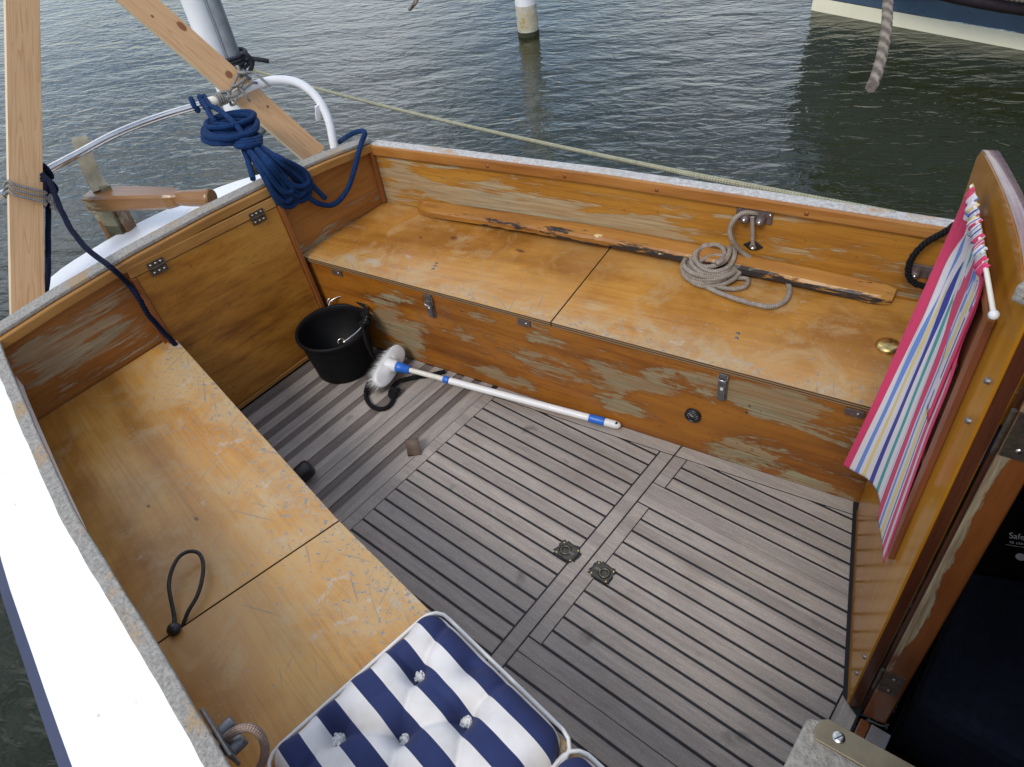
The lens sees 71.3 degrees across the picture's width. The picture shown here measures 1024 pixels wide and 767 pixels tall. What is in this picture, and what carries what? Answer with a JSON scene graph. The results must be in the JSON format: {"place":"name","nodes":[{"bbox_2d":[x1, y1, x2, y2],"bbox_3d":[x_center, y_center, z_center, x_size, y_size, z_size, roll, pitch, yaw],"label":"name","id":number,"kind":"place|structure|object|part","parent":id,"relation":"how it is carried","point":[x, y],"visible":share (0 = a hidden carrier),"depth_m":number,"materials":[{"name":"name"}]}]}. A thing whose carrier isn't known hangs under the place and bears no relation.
{"place":"outdoors","nodes":[
{"label":"outdoors","id":0,"kind":"place"},
{"bbox_2d":[293,460,315,482],"bbox_3d":[-0.682,0.308,2.202,0.166,0.100,0.058,-29,46,-20],"label":"rubber end","id":1,"kind":"object","parent":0,"point":[305,471],"visible":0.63,"depth_m":2.19,"materials":[{"name":"black plastic"}]},
{"bbox_2d":[408,0,418,10],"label":"rope end","id":2,"kind":"object","parent":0,"point":[413,5],"visible":1,"depth_m":1.38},
{"bbox_2d":[0,0,1023,766],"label":"water","id":3,"kind":"structure","parent":0,"point":[770,92],"depth_m":4.84,"materials":[{"name":"grey liquid"}]},
{"bbox_2d":[0,75,1023,766],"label":"sailing boat","id":4,"kind":"object","parent":3,"relation":"on","point":[684,565],"visible":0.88,"depth_m":1.88,"materials":[{"name":"wood"}]},
{"bbox_2d":[3,0,44,314],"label":"timber board","id":5,"kind":"object","parent":4,"relation":"on","point":[24,152],"visible":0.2,"depth_m":2.15,"materials":[{"name":"brown wood"}]},
{"bbox_2d":[3,180,58,212],"bbox_3d":[-1.469,-0.570,2.178,0.094,0.144,0.120,25,53,32],"label":"cord lashing","id":6,"kind":"object","parent":5,"relation":"attached to","point":[50,200],"visible":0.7,"depth_m":2.14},
{"bbox_2d":[40,163,177,345],"bbox_3d":[-1.303,-0.328,2.200,0.552,0.537,0.247,25,53,32],"label":"navy rope","id":7,"kind":"object","parent":4,"relation":"on","point":[50,186],"visible":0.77,"depth_m":2.14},
{"bbox_2d":[166,549,204,635],"bbox_3d":[-0.699,0.450,1.540,0.079,0.051,0.196,-14,43,-4],"label":"bungee loop","id":8,"kind":"object","parent":4,"relation":"on","point":[174,627],"visible":1,"depth_m":1.52,"materials":[{"name":"black fabric"}]},
{"bbox_2d":[115,0,324,160],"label":"timber board","id":9,"kind":"object","parent":4,"relation":"on","point":[166,25],"visible":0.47,"depth_m":2.48,"materials":[{"name":"brown wood"}]},
{"bbox_2d":[212,65,270,106],"bbox_3d":[-0.972,-1.050,2.529,0.129,0.122,0.188,25,53,32],"label":"cord lashing","id":10,"kind":"object","parent":9,"relation":"attached to","point":[222,100],"visible":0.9,"depth_m":2.51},
{"bbox_2d":[180,0,266,169],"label":"metal mast","id":11,"kind":"object","parent":4,"relation":"on","point":[209,23],"visible":0.15,"depth_m":4.01,"materials":[{"name":"metal"}]},
{"bbox_2d":[225,47,268,70],"bbox_3d":[-1.641,-1.884,4.181,0.336,0.130,0.302,25,53,32],"label":"pile knot","id":12,"kind":"object","parent":11,"relation":"attached to","point":[243,57],"visible":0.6,"depth_m":4.13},
{"bbox_3d":[-0.900,-0.254,2.404,0.054,0.592,0.505,25,53,32],"label":"hatch door","id":13,"kind":"part","parent":4,"relation":"part of","materials":[{"name":"wood"}]},
{"bbox_2d":[219,722,269,766],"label":"rope loop","id":14,"kind":"object","parent":4,"relation":"attached to","point":[258,732],"visible":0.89,"depth_m":1.09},
{"bbox_2d":[188,94,366,208],"bbox_3d":[-0.824,-0.859,2.548,0.533,0.366,0.552,25,53,32],"label":"rope bundle","id":15,"kind":"object","parent":4,"relation":"hanging from","point":[238,129],"visible":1,"depth_m":2.35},
{"bbox_2d":[295,296,377,383],"bbox_3d":[-0.610,-0.145,2.545,0.287,0.215,0.275,25,53,32],"label":"bucket","id":16,"kind":"object","parent":4,"relation":"on","point":[334,342],"visible":0.95,"depth_m":2.54,"materials":[{"name":"black plastic"}]},
{"bbox_2d":[363,369,445,411],"bbox_3d":[-0.373,0.019,2.459,0.289,0.036,0.165,-8,43,2],"label":"black rope","id":17,"kind":"object","parent":4,"relation":"on","point":[394,390],"visible":0.94,"depth_m":2.45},
{"bbox_2d":[267,611,603,766],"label":"striped cushion","id":18,"kind":"object","parent":4,"relation":"on","point":[430,689],"visible":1,"depth_m":1.25,"materials":[{"name":"fabric"}]},
{"bbox_2d":[364,345,620,428],"bbox_3d":[-0.103,0.051,2.325,0.900,0.101,0.216,17,49,26],"label":"deck brush","id":19,"kind":"object","parent":4,"relation":"on","point":[389,364],"visible":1,"depth_m":2.40,"materials":[{"name":"white plastic"}]},
{"bbox_2d":[252,68,896,212],"bbox_3d":[-0.265,-1.145,3.032,0.017,0.279,3.716,-37,49,-27],"label":"mooring line","id":20,"kind":"object","parent":4,"relation":"attached to","point":[652,166],"visible":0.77,"depth_m":2.51,"materials":[{"name":"fabric"}]},
{"bbox_2d":[417,199,897,304],"bbox_3d":[0.342,-0.452,2.286,1.618,0.063,0.054,17,49,26],"label":"wooden strip","id":21,"kind":"object","parent":4,"relation":"on","point":[848,286],"visible":0.97,"depth_m":2.21,"materials":[{"name":"brown wood"}]},
{"bbox_2d":[680,210,791,309],"bbox_3d":[0.655,-0.383,2.053,0.346,0.205,0.208,25,53,32],"label":"coiled rope","id":22,"kind":"object","parent":4,"relation":"on","point":[695,271],"visible":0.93,"depth_m":2.09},
{"bbox_2d":[904,222,952,289],"bbox_3d":[1.055,-0.321,1.808,0.090,0.189,0.037,4,44,15],"label":"black rope","id":23,"kind":"object","parent":4,"relation":"hanging from","point":[917,250],"visible":0.83,"depth_m":1.81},
{"bbox_3d":[0.762,0.127,1.350,0.030,1.080,0.531,10,46,20],"label":"door","id":24,"kind":"part","parent":4,"relation":"part of","materials":[{"name":"wood"}]},
{"label":"door panel","id":25,"kind":"part","parent":4,"relation":"part of","materials":[{"name":"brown wood"}]},
{"bbox_2d":[969,184,999,319],"bbox_3d":[0.660,-0.196,1.000,0.013,0.023,0.356,10,46,20],"label":"towel rod","id":26,"kind":"object","parent":4,"relation":"attached to","point":[993,313],"visible":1,"depth_m":0.92,"materials":[{"name":"white plastic"}]},
{"bbox_2d":[843,183,990,562],"bbox_3d":[0.681,0.001,1.250,0.081,0.647,0.306,9,46,19],"label":"towel","id":27,"kind":"object","parent":26,"relation":"hanging from","point":[884,456],"visible":1,"depth_m":1.23,"materials":[{"name":"multicoloured fabric"}]},
{"bbox_2d":[973,501,1023,582],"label":"black bag","id":28,"kind":"object","parent":4,"relation":"in","point":[1002,557],"visible":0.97,"depth_m":1.44,"materials":[{"name":"fabric"}]},
{"bbox_2d":[515,0,538,37],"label":"mooring pile","id":29,"kind":"object","parent":3,"relation":"in","point":[527,18],"visible":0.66,"depth_m":5.70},
{"bbox_2d":[811,0,1023,49],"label":"moored boat","id":30,"kind":"object","parent":3,"relation":"on","point":[1008,15],"visible":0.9,"depth_m":4.69,"materials":[{"name":"white plastic"}]},
{"bbox_2d":[865,0,893,92],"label":"hanging rope","id":31,"kind":"object","parent":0,"point":[875,77],"visible":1,"depth_m":1.15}
]}

